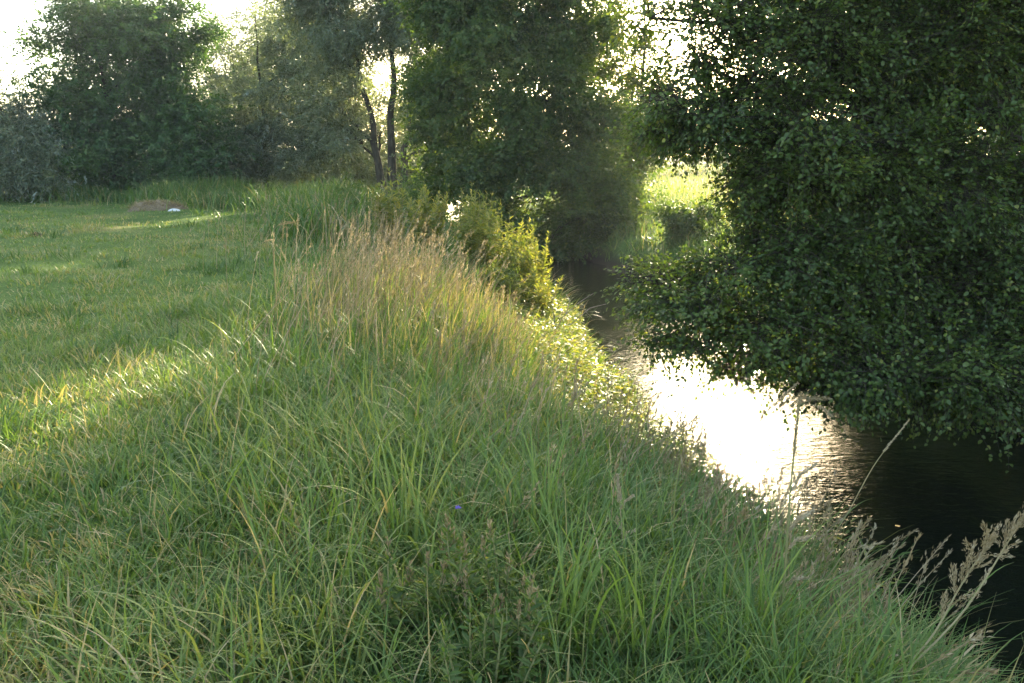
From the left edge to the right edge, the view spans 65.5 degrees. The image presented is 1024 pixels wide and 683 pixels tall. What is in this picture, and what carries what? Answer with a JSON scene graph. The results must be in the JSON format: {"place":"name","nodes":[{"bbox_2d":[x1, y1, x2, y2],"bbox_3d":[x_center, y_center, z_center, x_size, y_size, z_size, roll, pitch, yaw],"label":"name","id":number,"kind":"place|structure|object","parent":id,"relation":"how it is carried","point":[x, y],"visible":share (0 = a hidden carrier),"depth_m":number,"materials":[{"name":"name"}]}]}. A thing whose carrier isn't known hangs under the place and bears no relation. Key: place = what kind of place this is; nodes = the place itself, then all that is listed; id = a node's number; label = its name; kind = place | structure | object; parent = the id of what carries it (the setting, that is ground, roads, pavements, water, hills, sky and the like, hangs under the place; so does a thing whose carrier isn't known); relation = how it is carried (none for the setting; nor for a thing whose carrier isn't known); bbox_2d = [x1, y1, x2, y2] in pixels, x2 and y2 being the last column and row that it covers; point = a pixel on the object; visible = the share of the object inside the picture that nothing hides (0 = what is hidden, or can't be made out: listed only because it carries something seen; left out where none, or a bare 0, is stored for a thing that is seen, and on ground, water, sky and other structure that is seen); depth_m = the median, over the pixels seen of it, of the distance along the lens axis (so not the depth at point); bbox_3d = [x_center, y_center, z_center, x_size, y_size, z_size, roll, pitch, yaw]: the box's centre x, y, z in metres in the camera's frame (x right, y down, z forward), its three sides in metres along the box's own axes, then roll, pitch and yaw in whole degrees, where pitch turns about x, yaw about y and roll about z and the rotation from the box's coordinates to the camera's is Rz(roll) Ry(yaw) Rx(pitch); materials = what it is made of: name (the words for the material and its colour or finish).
{"place":"outdoors","nodes":[
{"label":"outdoors","id":0,"kind":"place"},
{"bbox_2d":[0,0,985,156],"label":"sky","id":1,"kind":"structure","parent":0,"point":[12,12],"materials":[{"name":"white"}]},
{"bbox_2d":[0,158,1023,682],"bbox_3d":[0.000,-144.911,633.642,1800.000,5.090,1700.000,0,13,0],"label":"ground","id":2,"kind":"structure","parent":0,"point":[6,290],"depth_m":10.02,"materials":[{"name":"green plant"}]},
{"bbox_2d":[0,65,111,203],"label":"willow bush","id":3,"kind":"object","parent":2,"relation":"on","point":[28,173],"visible":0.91,"depth_m":30.58,"materials":[{"name":"green plant"}]},
{"bbox_2d":[0,0,261,192],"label":"broadleaf tree","id":4,"kind":"object","parent":2,"relation":"on","point":[162,112],"visible":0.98,"depth_m":32.33,"materials":[{"name":"green plant"}]},
{"bbox_2d":[125,198,188,211],"bbox_3d":[-11.297,-4.372,25.385,2.182,0.464,1.567,-4,13,-15],"label":"hay heap","id":5,"kind":"object","parent":2,"relation":"on","point":[149,205],"visible":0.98,"depth_m":25.07,"materials":[{"name":"brown plant"}]},
{"bbox_2d":[188,0,297,146],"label":"willow bush","id":6,"kind":"object","parent":2,"relation":"on","point":[231,45],"visible":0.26,"depth_m":39.83,"materials":[{"name":"green plant"}]},
{"bbox_2d":[16,125,501,207],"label":"thicket","id":7,"kind":"object","parent":2,"relation":"on","point":[251,175],"visible":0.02,"depth_m":44.55,"materials":[{"name":"green plant"}]},
{"bbox_2d":[0,172,533,250],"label":"tall weeds","id":8,"kind":"object","parent":2,"relation":"on","point":[227,192],"visible":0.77,"depth_m":25.17,"materials":[{"name":"green plant"}]},
{"bbox_2d":[262,239,307,318],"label":"seed stalk","id":9,"kind":"object","parent":2,"relation":"on","point":[265,241],"visible":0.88,"depth_m":8.05,"materials":[{"name":"beige plant"}]},
{"bbox_2d":[280,248,311,315],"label":"seed stalk","id":10,"kind":"object","parent":2,"relation":"on","point":[293,275],"visible":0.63,"depth_m":7.84,"materials":[{"name":"beige plant"}]},
{"bbox_2d":[196,0,396,187],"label":"willow bush","id":11,"kind":"object","parent":2,"relation":"on","point":[267,134],"visible":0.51,"depth_m":34.65,"materials":[{"name":"green plant"}]},
{"bbox_2d":[277,220,325,297],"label":"seed stalk","id":12,"kind":"object","parent":2,"relation":"on","point":[310,239],"visible":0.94,"depth_m":8.55,"materials":[{"name":"beige plant"}]},
{"bbox_2d":[325,168,375,215],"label":"leafy plant","id":13,"kind":"object","parent":2,"relation":"on","point":[347,189],"visible":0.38,"depth_m":18.66,"materials":[{"name":"green plant"}]},
{"bbox_2d":[322,581,386,622],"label":"seed stalk","id":14,"kind":"object","parent":2,"relation":"on","point":[340,602],"visible":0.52,"depth_m":2.78,"materials":[{"name":"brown plant"}]},
{"bbox_2d":[273,58,445,190],"bbox_3d":[-6.981,-10.457,39.194,13.207,8.121,7.146,0,13,0],"label":"willow bush","id":15,"kind":"object","parent":2,"relation":"on","point":[384,99],"visible":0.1,"depth_m":38.77,"materials":[{"name":"green plant"}]},
{"bbox_2d":[244,0,490,201],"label":"silver willow","id":16,"kind":"object","parent":2,"relation":"on","point":[346,36],"visible":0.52,"depth_m":31.13,"materials":[{"name":"green plant"}]},
{"bbox_2d":[369,167,406,246],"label":"leafy plant","id":17,"kind":"object","parent":2,"relation":"on","point":[390,209],"visible":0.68,"depth_m":14.71,"materials":[{"name":"green plant"}]},
{"bbox_2d":[380,166,424,224],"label":"leafy plant","id":18,"kind":"object","parent":2,"relation":"on","point":[414,195],"visible":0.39,"depth_m":19.73,"materials":[{"name":"green plant"}]},
{"bbox_2d":[371,534,441,667],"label":"weed plant","id":19,"kind":"object","parent":2,"relation":"on","point":[393,619],"visible":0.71,"depth_m":2.67,"materials":[{"name":"green plant"}]},
{"bbox_2d":[304,391,513,564],"bbox_3d":[-0.382,0.609,3.427,0.814,0.630,1.044,0,13,0],"label":"grass tuft","id":20,"kind":"object","parent":2,"relation":"on","point":[407,498],"visible":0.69,"depth_m":3.41,"materials":[{"name":"green plant"}]},
{"bbox_2d":[404,176,451,248],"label":"leafy plant","id":21,"kind":"object","parent":2,"relation":"on","point":[425,208],"visible":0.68,"depth_m":14.37,"materials":[{"name":"green plant"}]},
{"bbox_2d":[217,233,651,431],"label":"long bank leaves","id":22,"kind":"object","parent":2,"relation":"on","point":[484,313],"visible":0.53,"depth_m":7.58,"materials":[{"name":"green plant"}]},
{"bbox_2d":[403,513,474,643],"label":"weed plant","id":23,"kind":"object","parent":2,"relation":"on","point":[453,597],"visible":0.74,"depth_m":2.70,"materials":[{"name":"green plant"}]},
{"bbox_2d":[455,505,464,568],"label":"violet flower","id":24,"kind":"object","parent":2,"relation":"on","point":[458,507],"visible":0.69,"depth_m":2.83,"materials":[{"name":"purple plant"}]},
{"bbox_2d":[389,544,550,670],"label":"grass tuft","id":25,"kind":"object","parent":2,"relation":"on","point":[479,615],"visible":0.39,"depth_m":2.62,"materials":[{"name":"green plant"}]},
{"bbox_2d":[452,183,494,252],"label":"leafy plant","id":26,"kind":"object","parent":2,"relation":"on","point":[478,209],"visible":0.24,"depth_m":15.30,"materials":[{"name":"green plant"}]},
{"bbox_2d":[449,191,502,271],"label":"golden shrub","id":27,"kind":"object","parent":2,"relation":"on","point":[471,242],"visible":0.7,"depth_m":13.41,"materials":[{"name":"green plant"}]},
{"bbox_2d":[439,519,523,639],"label":"weed plant","id":28,"kind":"object","parent":2,"relation":"on","point":[472,579],"visible":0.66,"depth_m":2.73,"materials":[{"name":"green plant"}]},
{"bbox_2d":[433,596,545,682],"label":"weed plant","id":29,"kind":"object","parent":2,"relation":"on","point":[521,674],"visible":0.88,"depth_m":2.37,"materials":[{"name":"green plant"}]},
{"bbox_2d":[476,258,520,306],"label":"golden shrub","id":30,"kind":"object","parent":2,"relation":"on","point":[503,279],"visible":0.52,"depth_m":11.61,"materials":[{"name":"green plant"}]},
{"bbox_2d":[484,206,536,281],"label":"golden shrub","id":31,"kind":"object","parent":2,"relation":"on","point":[496,249],"visible":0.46,"depth_m":12.92,"materials":[{"name":"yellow plant"}]},
{"bbox_2d":[0,188,1023,682],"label":"bank grass","id":32,"kind":"structure","parent":2,"relation":"on","point":[558,424],"depth_m":3.33,"materials":[{"name":"green plant"}]},
{"bbox_2d":[477,572,555,682],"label":"weed plant","id":33,"kind":"object","parent":2,"relation":"on","point":[526,617],"visible":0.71,"depth_m":2.50,"materials":[{"name":"green plant"}]},
{"bbox_2d":[373,0,674,263],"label":"alder tree","id":34,"kind":"object","parent":2,"relation":"on","point":[509,43],"visible":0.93,"depth_m":23.03,"materials":[{"name":"green plant"}]},
{"bbox_2d":[498,230,552,290],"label":"golden shrub","id":35,"kind":"object","parent":2,"relation":"on","point":[521,262],"visible":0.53,"depth_m":12.27,"materials":[{"name":"green plant"}]},
{"bbox_2d":[463,400,595,563],"bbox_3d":[0.083,0.645,3.300,0.585,0.716,0.842,0,13,0],"label":"grass tuft","id":36,"kind":"object","parent":2,"relation":"on","point":[543,494],"visible":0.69,"depth_m":3.42,"materials":[{"name":"green plant"}]},
{"bbox_2d":[505,262,562,324],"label":"golden shrub","id":37,"kind":"object","parent":2,"relation":"on","point":[535,291],"visible":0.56,"depth_m":11.41,"materials":[{"name":"green plant"}]},
{"bbox_2d":[490,475,662,663],"bbox_3d":[0.307,0.819,2.734,0.560,0.616,0.657,7,15,26],"label":"grass tuft","id":38,"kind":"object","parent":2,"relation":"on","point":[585,593],"visible":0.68,"depth_m":2.69,"materials":[{"name":"green plant"}]},
{"bbox_2d":[552,293,604,335],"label":"dead branch","id":39,"kind":"object","parent":2,"relation":"on","point":[570,310],"visible":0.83,"depth_m":10.47,"materials":[{"name":"brown wood"}]},
{"bbox_2d":[170,186,999,682],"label":"dry grass stems","id":40,"kind":"object","parent":2,"relation":"on","point":[386,272],"visible":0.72,"depth_m":5.82,"materials":[{"name":"beige plant"}]},
{"bbox_2d":[522,482,738,671],"bbox_3d":[0.308,0.854,2.631,0.658,0.640,0.650,12,17,42],"label":"grass tuft","id":41,"kind":"object","parent":2,"relation":"on","point":[638,603],"visible":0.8,"depth_m":2.65,"materials":[{"name":"green plant"}]},
{"bbox_2d":[587,0,687,198],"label":"alder tree","id":42,"kind":"object","parent":2,"relation":"on","point":[615,66],"visible":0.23,"depth_m":29.22,"materials":[{"name":"green plant"}]},
{"bbox_2d":[614,473,660,566],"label":"seed stalk","id":43,"kind":"object","parent":2,"relation":"on","point":[619,498],"visible":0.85,"depth_m":3.23,"materials":[{"name":"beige plant"}]},
{"bbox_2d":[638,192,727,246],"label":"riverside shrub","id":44,"kind":"object","parent":2,"relation":"on","point":[678,220],"visible":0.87,"depth_m":19.66,"materials":[{"name":"green plant"}]},
{"bbox_2d":[670,473,726,525],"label":"seed stalk","id":45,"kind":"object","parent":2,"relation":"on","point":[711,488],"visible":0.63,"depth_m":4.18,"materials":[{"name":"beige plant"}]},
{"bbox_2d":[633,163,810,219],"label":"field grass","id":46,"kind":"structure","parent":2,"relation":"on","point":[683,185],"depth_m":40.55,"materials":[{"name":"plant"}]},
{"bbox_2d":[694,381,798,497],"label":"seed stalk","id":47,"kind":"object","parent":2,"relation":"on","point":[764,412],"visible":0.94,"depth_m":4.29,"materials":[{"name":"beige plant"}]},
{"bbox_2d":[505,265,1004,676],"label":"waterside plants","id":48,"kind":"object","parent":2,"relation":"on","point":[569,319],"visible":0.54,"depth_m":8.39,"materials":[{"name":"green plant"}]},
{"bbox_2d":[683,393,833,509],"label":"seed stalk","id":49,"kind":"object","parent":2,"relation":"on","point":[803,401],"visible":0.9,"depth_m":4.18,"materials":[{"name":"beige plant"}]},
{"bbox_2d":[688,451,851,582],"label":"grass tuft","id":50,"kind":"object","parent":2,"relation":"on","point":[742,525],"visible":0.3,"depth_m":3.56,"materials":[{"name":"green plant"}]},
{"bbox_2d":[728,392,823,621],"bbox_3d":[0.940,0.689,2.860,0.409,1.054,0.109,2,13,9],"label":"seed stalk","id":51,"kind":"object","parent":2,"relation":"on","point":[804,515],"visible":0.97,"depth_m":2.81,"materials":[{"name":"beige plant"}]},
{"bbox_2d":[587,0,1023,472],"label":"alder tree","id":52,"kind":"object","parent":2,"relation":"on","point":[906,241],"visible":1,"depth_m":6.64,"materials":[{"name":"green plant"}]},
{"bbox_2d":[671,475,947,660],"bbox_3d":[0.976,0.860,2.878,0.695,0.805,0.870,-2,13,-8],"label":"grass tuft","id":53,"kind":"object","parent":2,"relation":"on","point":[761,576],"visible":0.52,"depth_m":2.81,"materials":[{"name":"green plant"}]},
{"bbox_2d":[644,117,998,171],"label":"hedgerow","id":54,"kind":"object","parent":2,"relation":"on","point":[705,166],"visible":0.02,"depth_m":72.25,"materials":[{"name":"green plant"}]},
{"bbox_2d":[770,540,883,624],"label":"seed stalk","id":55,"kind":"object","parent":2,"relation":"on","point":[865,547],"visible":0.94,"depth_m":3.08,"materials":[{"name":"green plant"}]},
{"bbox_2d":[779,636,897,680],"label":"seed stalk","id":56,"kind":"object","parent":2,"relation":"on","point":[879,654],"visible":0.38,"depth_m":2.67,"materials":[{"name":"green plant"}]},
{"bbox_2d":[775,420,908,576],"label":"seed stalk","id":57,"kind":"object","parent":2,"relation":"on","point":[885,449],"visible":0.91,"depth_m":3.76,"materials":[{"name":"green plant"}]},
{"bbox_2d":[778,573,992,682],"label":"grass tuft","id":58,"kind":"object","parent":2,"relation":"on","point":[865,648],"visible":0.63,"depth_m":2.64,"materials":[{"name":"green plant"}]},
{"bbox_2d":[849,575,1004,682],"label":"grass tuft","id":59,"kind":"object","parent":2,"relation":"on","point":[916,663],"visible":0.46,"depth_m":2.90,"materials":[{"name":"green plant"}]},
{"bbox_2d":[832,24,1022,171],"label":"alder tree","id":60,"kind":"object","parent":2,"relation":"on","point":[970,137],"depth_m":12.42,"materials":[{"name":"green plant"}]},
{"bbox_2d":[848,521,1012,679],"bbox_3d":[1.397,0.935,2.703,0.488,0.757,0.122,2,13,8],"label":"seed stalk","id":61,"kind":"object","parent":2,"relation":"on","point":[989,542],"visible":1,"depth_m":2.64,"materials":[{"name":"beige plant"}]},
{"bbox_2d":[872,502,1023,682],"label":"seed stalk","id":62,"kind":"object","parent":2,"relation":"on","point":[1018,524],"visible":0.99,"depth_m":2.68,"materials":[{"name":"beige plant"}]},
{"bbox_2d":[446,201,1023,682],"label":"river water","id":63,"kind":"structure","parent":0,"point":[938,491],"depth_m":7.64,"materials":[{"name":"black liquid"}]}
]}

